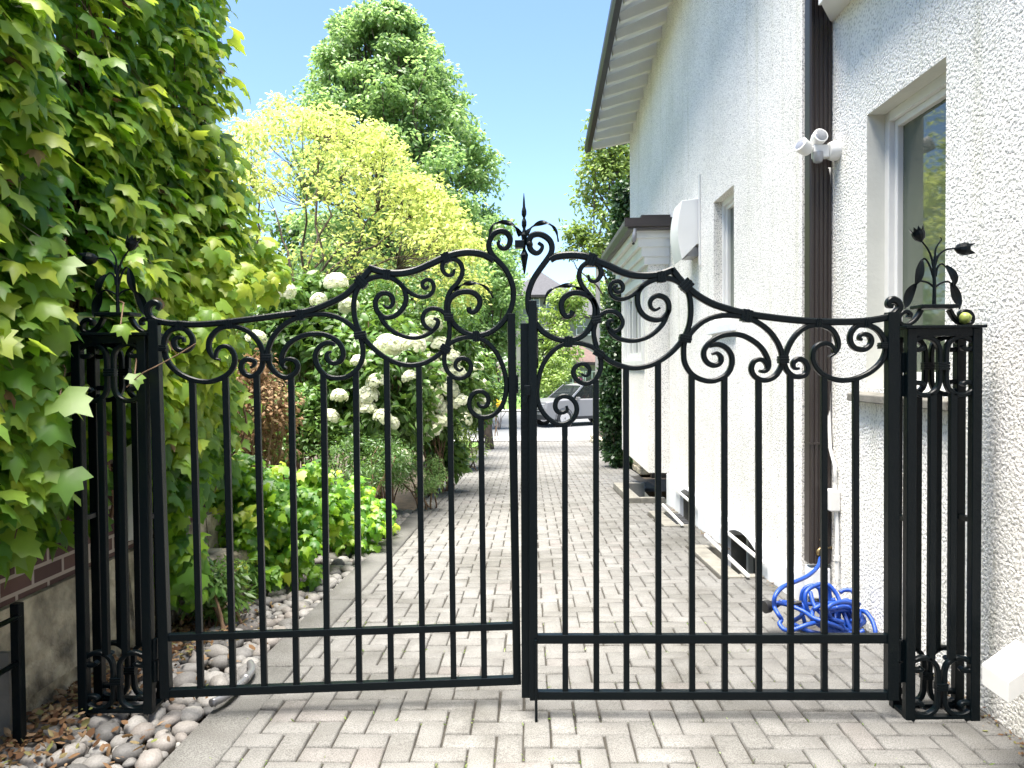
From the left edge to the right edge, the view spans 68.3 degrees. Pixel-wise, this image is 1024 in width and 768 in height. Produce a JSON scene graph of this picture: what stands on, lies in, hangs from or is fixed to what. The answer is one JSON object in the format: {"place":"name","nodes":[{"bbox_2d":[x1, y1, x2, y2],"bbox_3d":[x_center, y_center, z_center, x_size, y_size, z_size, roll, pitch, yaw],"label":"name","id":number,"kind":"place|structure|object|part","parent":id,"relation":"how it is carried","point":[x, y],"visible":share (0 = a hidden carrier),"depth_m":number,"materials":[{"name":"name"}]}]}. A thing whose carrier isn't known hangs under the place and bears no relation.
{"place":"outdoors","nodes":[
{"label":"outdoors","id":0,"kind":"place"},
{"bbox_2d":[54,0,665,502],"label":"sky","id":1,"kind":"structure","parent":0,"point":[531,66],"materials":[{"name":"blue"}]},
{"bbox_2d":[274,380,520,411],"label":"lawn","id":2,"kind":"structure","parent":0,"point":[518,407],"depth_m":48.13,"materials":[{"name":"green plant"}]},
{"bbox_2d":[240,206,371,380],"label":"distant tree","id":3,"kind":"object","parent":2,"relation":"on","point":[291,239],"visible":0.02,"depth_m":43.69,"materials":[{"name":"green plant"}]},
{"bbox_2d":[495,272,531,393],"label":"distant tree","id":4,"kind":"object","parent":2,"relation":"on","point":[503,358],"visible":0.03,"depth_m":61.51,"materials":[{"name":"green plant"}]},
{"bbox_2d":[516,272,569,396],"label":"distant house","id":5,"kind":"structure","parent":2,"relation":"on","point":[543,284],"depth_m":57.93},
{"bbox_2d":[531,298,539,312],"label":"window","id":6,"kind":"structure","parent":5,"relation":"in","point":[537,299],"depth_m":57.78,"materials":[{"name":"grey glass"}]},
{"bbox_2d":[546,298,557,312],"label":"window","id":7,"kind":"structure","parent":5,"relation":"in","point":[547,305],"depth_m":57.77,"materials":[{"name":"grey glass"}]},
{"bbox_2d":[518,278,594,395],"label":"street tree","id":8,"kind":"object","parent":2,"relation":"on","point":[572,303],"visible":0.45,"depth_m":45.91,"materials":[{"name":"green plant"}]},
{"bbox_2d":[537,354,578,395],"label":"roadside shrub","id":9,"kind":"object","parent":2,"relation":"on","point":[556,381],"visible":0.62,"depth_m":43.15,"materials":[{"name":"green plant"}]},
{"bbox_2d":[557,346,594,383],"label":"distant house","id":10,"kind":"structure","parent":2,"relation":"on","point":[589,357],"depth_m":49.88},
{"bbox_2d":[563,371,583,383],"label":"window","id":11,"kind":"structure","parent":10,"relation":"in","point":[571,381],"depth_m":49.87,"materials":[{"name":"grey glass"}]},
{"bbox_2d":[585,371,594,380],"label":"window","id":12,"kind":"structure","parent":10,"relation":"in","point":[592,374],"depth_m":49.84,"materials":[{"name":"grey glass"}]},
{"bbox_2d":[559,287,602,351],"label":"distant house","id":13,"kind":"structure","parent":2,"relation":"on","point":[581,329],"depth_m":57.32,"materials":[{"name":"beige paint"}]},
{"bbox_2d":[576,318,590,334],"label":"window","id":14,"kind":"structure","parent":13,"relation":"in","point":[580,329],"depth_m":57.24,"materials":[{"name":"grey glass"}]},
{"bbox_2d":[568,273,607,343],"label":"distant tree","id":15,"kind":"object","parent":2,"relation":"on","point":[602,288],"visible":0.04,"depth_m":64.92,"materials":[{"name":"green plant"}]},
{"bbox_2d":[56,363,847,767],"bbox_3d":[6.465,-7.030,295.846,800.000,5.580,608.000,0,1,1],"label":"ground","id":16,"kind":"structure","parent":0,"point":[404,499],"depth_m":11.61,"materials":[{"name":"soil"}]},
{"bbox_2d":[0,602,26,746],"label":"fence","id":17,"kind":"object","parent":16,"relation":"on","point":[15,620],"visible":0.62,"depth_m":3.00,"materials":[{"name":"black metal"}]},
{"bbox_2d":[0,39,225,719],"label":"wall","id":18,"kind":"structure","parent":16,"relation":"on","point":[46,594],"depth_m":3.45,"materials":[{"name":"stone"}]},
{"bbox_2d":[126,444,132,540],"bbox_3d":[-1.886,0.534,3.746,0.086,0.491,0.082,0,1,1],"label":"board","id":19,"kind":"object","parent":18,"relation":"attached to","point":[129,491],"visible":0.36,"depth_m":3.74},
{"bbox_2d":[0,0,292,612],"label":"climbing ivy","id":20,"kind":"object","parent":18,"relation":"attached to","point":[109,134],"visible":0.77,"depth_m":3.75,"materials":[{"name":"green plant"}]},
{"bbox_2d":[0,237,195,571],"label":"ivy sprig","id":21,"kind":"object","parent":20,"relation":"attached to","point":[49,425],"visible":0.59,"depth_m":2.97,"materials":[{"name":"green plant"}]},
{"bbox_2d":[70,235,167,714],"bbox_3d":[-1.711,0.384,3.295,0.346,2.068,0.179,0,1,1],"label":"gate post","id":22,"kind":"object","parent":16,"relation":"on","point":[93,343],"visible":0.93,"depth_m":3.24,"materials":[{"name":"black metal"}]},
{"bbox_2d":[135,228,520,698],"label":"iron gate","id":23,"kind":"structure","parent":22,"relation":"attached to","point":[158,347],"depth_m":3.28,"materials":[{"name":"black metal"}]},
{"bbox_2d":[0,509,413,767],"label":"river stones","id":24,"kind":"object","parent":16,"relation":"on","point":[182,716],"visible":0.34,"depth_m":3.32,"materials":[{"name":"grey stone"}]},
{"bbox_2d":[0,651,12,745],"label":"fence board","id":25,"kind":"object","parent":24,"relation":"on","point":[5,699],"visible":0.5,"depth_m":3.06,"materials":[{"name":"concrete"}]},
{"bbox_2d":[0,595,307,767],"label":"leaf litter","id":26,"kind":"object","parent":24,"relation":"on","point":[56,710],"visible":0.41,"depth_m":3.19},
{"bbox_2d":[209,659,255,706],"bbox_3d":[-1.296,1.404,3.562,0.094,0.056,0.516,0,1,1],"label":"drain pipe","id":27,"kind":"object","parent":24,"relation":"on","point":[246,677],"visible":0.82,"depth_m":3.55,"materials":[{"name":"grey metal"}]},
{"bbox_2d":[178,555,257,630],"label":"fern","id":28,"kind":"object","parent":16,"relation":"on","point":[215,604],"visible":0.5,"depth_m":4.54,"materials":[{"name":"green plant"}]},
{"bbox_2d":[228,325,286,395],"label":"garden shrub","id":29,"kind":"object","parent":16,"relation":"on","point":[250,346],"visible":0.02,"depth_m":9.52,"materials":[{"name":"green plant"}]},
{"bbox_2d":[234,348,305,468],"bbox_3d":[-2.325,0.623,6.857,0.899,1.901,0.812,0,1,1],"label":"dry shrub","id":30,"kind":"object","parent":16,"relation":"on","point":[269,395],"visible":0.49,"depth_m":6.79,"materials":[{"name":"brown plant"}]},
{"bbox_2d":[238,268,333,479],"bbox_3d":[-4.066,-0.219,13.041,2.991,3.877,2.706,0,1,1],"label":"garden shrub","id":31,"kind":"object","parent":16,"relation":"on","point":[297,380],"visible":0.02,"depth_m":12.76,"materials":[{"name":"green plant"}]},
{"bbox_2d":[179,391,399,625],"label":"ivy bank","id":32,"kind":"structure","parent":16,"relation":"on","point":[276,501],"depth_m":5.45,"materials":[{"name":"green plant"}]},
{"bbox_2d":[235,264,370,470],"bbox_3d":[-2.598,0.056,9.506,1.762,3.169,1.820,0,1,1],"label":"hydrangea","id":33,"kind":"object","parent":16,"relation":"on","point":[307,293],"visible":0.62,"depth_m":9.15,"materials":[{"name":"green plant"}]},
{"bbox_2d":[262,381,345,480],"bbox_3d":[-2.549,0.791,8.761,1.136,1.648,1.102,-1,2,-34],"label":"garden shrub","id":34,"kind":"object","parent":16,"relation":"on","point":[309,409],"visible":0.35,"depth_m":8.60,"materials":[{"name":"green plant"}]},
{"bbox_2d":[158,445,485,767],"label":"kerb","id":35,"kind":"structure","parent":16,"relation":"on","point":[216,732],"depth_m":3.75,"materials":[{"name":"concrete"}]},
{"bbox_2d":[281,367,379,477],"bbox_3d":[-3.239,0.285,13.545,2.245,2.891,2.145,0,1,1],"label":"garden shrub","id":36,"kind":"object","parent":16,"relation":"on","point":[329,456],"depth_m":13.49,"materials":[{"name":"green plant"}]},
{"bbox_2d":[218,90,495,474],"bbox_3d":[-2.453,-1.577,10.892,4.555,6.504,5.904,0,1,1],"label":"tree","id":37,"kind":"object","parent":16,"relation":"on","point":[408,185],"visible":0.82,"depth_m":10.42,"materials":[{"name":"yellow plant"}]},
{"bbox_2d":[300,431,416,497],"bbox_3d":[-1.593,1.022,8.048,1.247,1.152,1.163,0,1,1],"label":"ground juniper","id":38,"kind":"object","parent":16,"relation":"on","point":[398,458],"visible":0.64,"depth_m":7.94,"materials":[{"name":"green plant"}]},
{"bbox_2d":[300,301,451,502],"bbox_3d":[-1.628,0.301,8.966,1.846,2.646,1.998,0,1,1],"label":"hydrangea","id":39,"kind":"object","parent":16,"relation":"on","point":[382,339],"visible":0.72,"depth_m":8.66,"materials":[{"name":"green plant"}]},
{"bbox_2d":[280,0,522,319],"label":"shade tree","id":40,"kind":"object","parent":16,"relation":"on","point":[411,96],"visible":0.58,"depth_m":31.08,"materials":[{"name":"green plant"}]},
{"bbox_2d":[341,264,484,469],"bbox_3d":[-2.128,-0.381,15.643,2.857,4.289,2.546,-1,1,-25],"label":"garden shrub","id":41,"kind":"object","parent":16,"relation":"on","point":[368,298],"visible":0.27,"depth_m":15.27,"materials":[{"name":"green plant"}]},
{"bbox_2d":[391,454,447,509],"bbox_3d":[-1.212,1.210,9.354,0.839,0.837,0.719,-1,1,-26],"label":"ground juniper","id":42,"kind":"object","parent":16,"relation":"on","point":[431,484],"visible":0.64,"depth_m":9.27,"materials":[{"name":"green plant"}]},
{"bbox_2d":[423,437,474,493],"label":"shrub","id":43,"kind":"object","parent":16,"relation":"on","point":[461,467],"visible":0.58,"depth_m":11.05,"materials":[{"name":"green plant"}]},
{"bbox_2d":[399,311,502,496],"bbox_3d":[-0.991,0.283,10.967,1.643,2.751,1.874,-1,1,-29],"label":"hydrangea","id":44,"kind":"object","parent":16,"relation":"on","point":[463,389],"visible":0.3,"depth_m":10.71,"materials":[{"name":"green plant"}]},
{"bbox_2d":[454,421,493,470],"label":"ground cover","id":45,"kind":"object","parent":16,"relation":"on","point":[464,438],"visible":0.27,"depth_m":14.51,"materials":[{"name":"green plant"}]},
{"bbox_2d":[423,242,528,449],"bbox_3d":[-1.057,-0.987,20.883,3.207,5.972,2.574,0,1,1],"label":"drooping tree","id":46,"kind":"object","parent":16,"relation":"on","point":[499,306],"visible":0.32,"depth_m":20.66,"materials":[{"name":"green plant"}]},
{"bbox_2d":[456,345,503,468],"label":"hydrangea","id":47,"kind":"object","parent":16,"relation":"on","point":[481,359],"visible":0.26,"depth_m":14.80,"materials":[{"name":"green plant"}]},
{"bbox_2d":[493,400,500,439],"bbox_3d":[-0.561,1.215,25.478,0.596,1.488,0.509,0,1,1],"label":"post","id":48,"kind":"object","parent":16,"relation":"on","point":[497,404],"visible":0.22,"depth_m":25.45,"materials":[{"name":"white"}]},
{"bbox_2d":[492,357,520,428],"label":"roadside shrub","id":49,"kind":"object","parent":16,"relation":"on","point":[502,383],"visible":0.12,"depth_m":30.46,"materials":[{"name":"green plant"}]},
{"bbox_2d":[517,390,550,406],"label":"roadside shrub","id":50,"kind":"object","parent":16,"relation":"on","point":[541,396],"visible":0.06,"depth_m":43.05,"materials":[{"name":"green plant"}]},
{"bbox_2d":[585,266,599,379],"bbox_3d":[4.549,-2.560,39.862,1.800,8.364,0.285,0,1,1],"label":"utility pole","id":51,"kind":"object","parent":16,"relation":"on","point":[598,328],"visible":0.13,"depth_m":39.73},
{"bbox_2d":[596,175,632,469],"bbox_3d":[2.213,-1.152,15.137,1.165,5.966,1.185,0,1,1],"label":"cedar","id":52,"kind":"object","parent":16,"relation":"on","point":[610,407],"visible":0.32,"depth_m":14.86,"materials":[{"name":"green plant"}]},
{"bbox_2d":[590,434,650,474],"bbox_3d":[2.542,1.658,19.467,0.239,0.724,11.506,0,1,1],"label":"stone border","id":53,"kind":"object","parent":16,"relation":"on","point":[638,468],"visible":0.1,"depth_m":14.10,"materials":[{"name":"beige stone"}]},
{"bbox_2d":[599,430,666,498],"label":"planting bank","id":54,"kind":"structure","parent":16,"relation":"on","point":[652,494],"depth_m":13.59,"materials":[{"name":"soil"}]},
{"bbox_2d":[552,109,629,293],"bbox_3d":[2.594,-2.744,19.367,2.411,9.367,2.422,1,2,44],"label":"leafy tree","id":55,"kind":"object","parent":54,"relation":"on","point":[609,165],"visible":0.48,"depth_m":19.16,"materials":[{"name":"green plant"}]},
{"bbox_2d":[613,482,664,503],"bbox_3d":[1.886,1.754,10.780,0.670,0.583,1.850,0,1,1],"label":"window well","id":56,"kind":"object","parent":16,"relation":"on","point":[636,492],"depth_m":10.97,"materials":[{"name":"concrete"}]},
{"bbox_2d":[584,0,1023,739],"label":"stucco house","id":57,"kind":"structure","parent":16,"relation":"on","point":[914,108],"depth_m":4.88,"materials":[{"name":"white paint"}]},
{"bbox_2d":[631,228,636,244],"bbox_3d":[1.534,-1.850,9.479,0.073,0.205,0.060,0,2,35],"label":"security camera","id":58,"kind":"object","parent":57,"relation":"attached to","point":[634,236],"visible":1,"depth_m":9.46,"materials":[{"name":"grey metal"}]},
{"bbox_2d":[627,286,640,360],"bbox_3d":[1.838,-0.863,11.071,0.080,1.050,1.750,0,1,1],"label":"window","id":59,"kind":"structure","parent":57,"relation":"in","point":[633,318],"depth_m":11.34,"materials":[{"name":"white paint"}]},
{"bbox_2d":[649,487,695,526],"bbox_3d":[1.901,1.627,8.550,0.540,0.738,1.180,0,1,1],"label":"window well","id":60,"kind":"object","parent":57,"relation":"attached to","point":[669,518],"depth_m":8.52,"materials":[{"name":"concrete"}]},
{"bbox_2d":[670,174,700,265],"bbox_3d":[1.869,-1.727,8.159,0.233,0.950,0.470,0,1,1],"label":"vent hood","id":61,"kind":"object","parent":57,"relation":"attached to","point":[685,235],"visible":1,"depth_m":7.98,"materials":[{"name":"white paint"}]},
{"bbox_2d":[687,523,764,578],"bbox_3d":[1.862,1.628,6.330,0.520,0.638,1.380,0,1,1],"label":"window well","id":62,"kind":"object","parent":57,"relation":"attached to","point":[709,556],"depth_m":6.27,"materials":[{"name":"concrete"}]},
{"bbox_2d":[722,193,733,318],"bbox_3d":[2.087,-1.187,7.026,0.080,1.160,0.730,0,1,1],"label":"window","id":63,"kind":"structure","parent":57,"relation":"in","point":[728,204],"depth_m":7.31,"materials":[{"name":"white paint"}]},
{"bbox_2d":[746,538,752,573],"bbox_3d":[2.105,1.597,6.324,0.047,0.596,1.020,0,1,1],"label":"basement window","id":64,"kind":"structure","parent":57,"relation":"in","point":[749,558],"depth_m":6.68,"materials":[{"name":"grey glass"}]},
{"bbox_2d":[794,129,841,163],"bbox_3d":[1.927,-1.501,4.782,0.275,0.212,0.130,0,1,1],"label":"security light","id":65,"kind":"object","parent":57,"relation":"attached to","point":[819,151],"visible":1,"depth_m":4.75,"materials":[{"name":"white paint"}]},
{"bbox_2d":[816,539,831,555],"bbox_3d":[2.034,1.060,4.914,0.111,0.110,0.050,-1,1,-8],"label":"garden tap","id":66,"kind":"object","parent":57,"relation":"attached to","point":[818,552],"visible":0.35,"depth_m":4.91,"materials":[{"name":"gold metal"}]},
{"bbox_2d":[828,167,839,579],"bbox_3d":[2.041,-0.078,4.845,0.069,2.634,0.192,0,1,1],"label":"electrical conduit","id":67,"kind":"object","parent":57,"relation":"attached to","point":[833,499],"visible":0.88,"depth_m":4.79,"materials":[{"name":"white paint"}]},
{"bbox_2d":[884,72,945,390],"bbox_3d":[2.192,-0.758,3.972,0.080,1.580,0.830,0,1,1],"label":"window","id":68,"kind":"structure","parent":57,"relation":"in","point":[915,129],"depth_m":4.12,"materials":[{"name":"white paint"}]},
{"bbox_2d":[982,637,1023,702],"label":"wall box","id":69,"kind":"object","parent":57,"relation":"attached to","point":[1003,673],"visible":1,"depth_m":2.68,"materials":[{"name":"white paint"}]},
{"bbox_2d":[335,436,589,441],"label":"sidewalk","id":70,"kind":"structure","parent":0,"point":[549,438],"depth_m":25.93,"materials":[{"name":"concrete"}]},
{"bbox_2d":[461,412,592,435],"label":"street","id":71,"kind":"structure","parent":0,"point":[580,427],"depth_m":30.63,"materials":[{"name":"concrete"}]},
{"bbox_2d":[537,383,599,426],"bbox_3d":[2.970,0.892,32.806,4.788,1.820,2.240,-1,1,-29],"label":"parked car","id":72,"kind":"object","parent":71,"relation":"on","point":[582,395],"visible":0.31,"depth_m":31.78,"materials":[{"name":"silver metal"}]},
{"bbox_3d":[3.817,0.346,32.350,3.230,0.600,0.120,-1,1,-29],"label":"side window","id":73,"kind":"part","parent":72,"relation":"part of","materials":[{"name":"black glass"}]},
{"bbox_2d":[216,441,1023,767],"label":"driveway","id":74,"kind":"structure","parent":0,"point":[766,735],"depth_m":3.67,"materials":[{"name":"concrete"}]},
{"bbox_2d":[209,620,994,767],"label":"joint moss","id":75,"kind":"object","parent":74,"relation":"on","point":[553,758],"visible":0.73,"depth_m":3.19,"materials":[{"name":"green plant"}]},
{"bbox_2d":[762,556,877,632],"bbox_3d":[1.750,1.262,4.463,0.621,0.351,0.572,0,1,1],"label":"garden hose","id":76,"kind":"object","parent":74,"relation":"on","point":[838,607],"visible":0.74,"depth_m":4.30,"materials":[{"name":"blue rubber"}]},
{"bbox_2d":[670,507,1023,754],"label":"wall foot debris","id":77,"kind":"object","parent":74,"relation":"on","point":[1022,743],"depth_m":3.14,"materials":[{"name":"brown plant"}]},
{"bbox_2d":[889,225,986,720],"bbox_3d":[1.801,0.368,3.218,0.331,2.088,0.179,0,1,1],"label":"gate post","id":78,"kind":"object","parent":74,"relation":"on","point":[958,335],"visible":0.93,"depth_m":3.17,"materials":[{"name":"black metal"}]},
{"bbox_2d":[488,194,904,721],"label":"iron gate","id":79,"kind":"structure","parent":78,"relation":"attached to","point":[891,358],"depth_m":3.18,"materials":[{"name":"black metal"}]},
{"bbox_2d":[959,312,971,324],"bbox_3d":[1.905,-0.275,3.174,0.049,0.052,0.048,0,1,1],"label":"fruit","id":80,"kind":"object","parent":78,"relation":"on","point":[965,318],"visible":1,"depth_m":3.16,"materials":[{"name":"green food"}]}
]}

